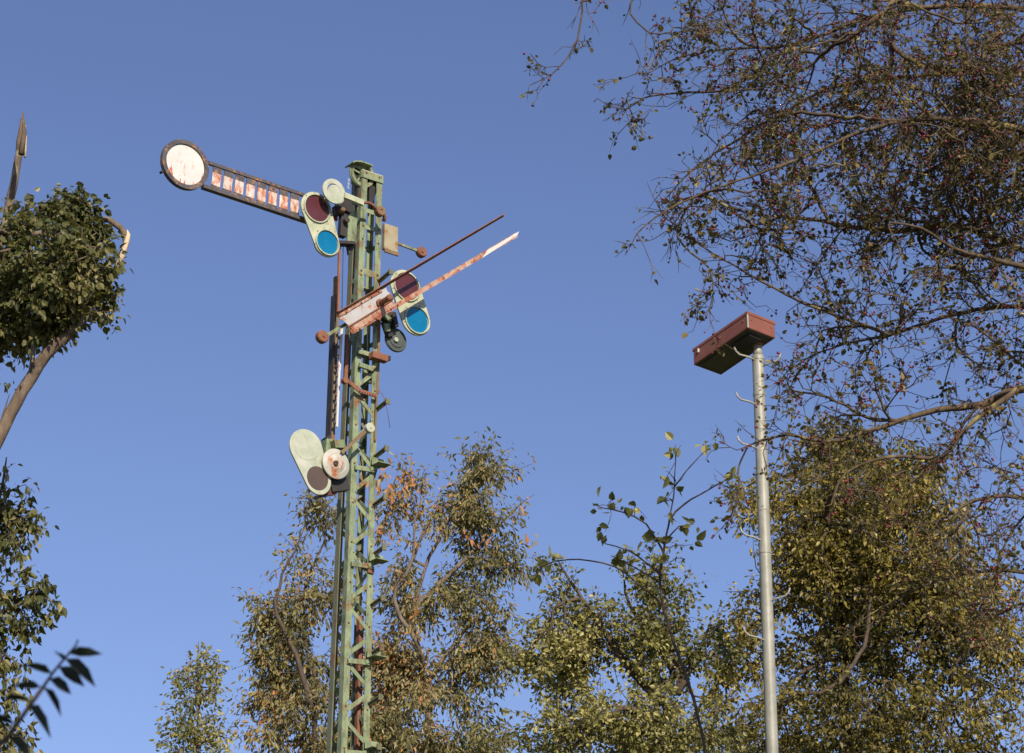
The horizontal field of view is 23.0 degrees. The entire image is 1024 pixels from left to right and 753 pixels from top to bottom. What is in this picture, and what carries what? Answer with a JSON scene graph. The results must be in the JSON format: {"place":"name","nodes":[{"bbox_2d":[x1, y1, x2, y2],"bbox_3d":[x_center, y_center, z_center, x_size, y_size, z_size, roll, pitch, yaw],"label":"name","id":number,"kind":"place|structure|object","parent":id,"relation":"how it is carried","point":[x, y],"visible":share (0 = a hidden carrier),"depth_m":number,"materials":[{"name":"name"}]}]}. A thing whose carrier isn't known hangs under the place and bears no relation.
{"place":"outdoors","nodes":[
{"label":"outdoors","id":0,"kind":"place"},
{"bbox_2d":[0,0,1023,752],"label":"sky","id":1,"kind":"structure","parent":0,"point":[157,450],"materials":[{"name":"blue"}]},
{"label":"ground","id":2,"kind":"structure","parent":0,"visible":0},
{"bbox_2d":[0,457,66,752],"bbox_3d":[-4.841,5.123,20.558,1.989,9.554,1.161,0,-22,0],"label":"poplar tree","id":3,"kind":"object","parent":2,"relation":"on","point":[11,518],"visible":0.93,"depth_m":21.86,"materials":[{"name":"green plant"}]},
{"bbox_2d":[0,639,101,752],"bbox_3d":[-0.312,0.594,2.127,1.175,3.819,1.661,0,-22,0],"label":"shrub","id":4,"kind":"object","parent":2,"relation":"on","point":[75,670],"visible":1,"depth_m":3.08,"materials":[{"name":"green plant"}]},
{"bbox_2d":[0,112,133,448],"bbox_3d":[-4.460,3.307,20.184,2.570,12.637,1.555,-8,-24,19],"label":"tree","id":5,"kind":"object","parent":2,"relation":"on","point":[56,294],"visible":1,"depth_m":21.45,"materials":[{"name":"green plant"}]},
{"bbox_2d":[148,641,238,752],"bbox_3d":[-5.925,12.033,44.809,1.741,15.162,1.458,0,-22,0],"label":"distant tree","id":6,"kind":"object","parent":2,"relation":"on","point":[198,733],"visible":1,"depth_m":47.09,"materials":[{"name":"green plant"}]},
{"bbox_2d":[221,481,401,752],"bbox_3d":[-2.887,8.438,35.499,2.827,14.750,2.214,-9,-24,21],"label":"autumn tree","id":7,"kind":"object","parent":2,"relation":"on","point":[280,683],"visible":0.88,"depth_m":37.06,"materials":[{"name":"green plant"}]},
{"bbox_2d":[159,139,518,752],"bbox_3d":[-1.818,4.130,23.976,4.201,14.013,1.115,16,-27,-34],"label":"semaphore signal","id":8,"kind":"object","parent":2,"relation":"on","point":[327,465],"visible":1,"depth_m":25.66,"materials":[{"name":"green paint"}]},
{"bbox_2d":[289,426,547,752],"bbox_3d":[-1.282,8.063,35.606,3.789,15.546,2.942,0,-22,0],"label":"autumn tree","id":9,"kind":"object","parent":2,"relation":"on","point":[398,676],"visible":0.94,"depth_m":37.27,"materials":[{"name":"green plant"}]},
{"bbox_2d":[529,432,737,752],"bbox_3d":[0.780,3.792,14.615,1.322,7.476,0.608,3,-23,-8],"label":"sapling","id":10,"kind":"object","parent":2,"relation":"on","point":[648,535],"visible":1,"depth_m":15.78,"materials":[{"name":"green plant"}]},
{"bbox_2d":[489,532,782,752],"bbox_3d":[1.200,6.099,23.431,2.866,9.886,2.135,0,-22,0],"label":"birch tree","id":11,"kind":"object","parent":2,"relation":"on","point":[567,659],"visible":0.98,"depth_m":24.62,"materials":[{"name":"green plant"}]},
{"bbox_2d":[692,311,790,752],"bbox_3d":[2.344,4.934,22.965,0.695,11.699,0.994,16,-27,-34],"label":"lamp post","id":12,"kind":"object","parent":2,"relation":"on","point":[746,333],"visible":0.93,"depth_m":24.53,"materials":[{"name":"grey metal"}]},
{"bbox_2d":[519,0,1023,702],"bbox_3d":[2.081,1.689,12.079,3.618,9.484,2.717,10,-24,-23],"label":"hawthorn tree","id":13,"kind":"object","parent":2,"relation":"on","point":[955,154],"visible":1,"depth_m":13.12,"materials":[{"name":"brown plant"}]},
{"bbox_2d":[653,409,1023,752],"bbox_3d":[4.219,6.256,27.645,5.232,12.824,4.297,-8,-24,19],"label":"ash tree","id":14,"kind":"object","parent":2,"relation":"on","point":[843,565],"visible":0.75,"depth_m":28.58,"materials":[{"name":"green plant"}]}
]}

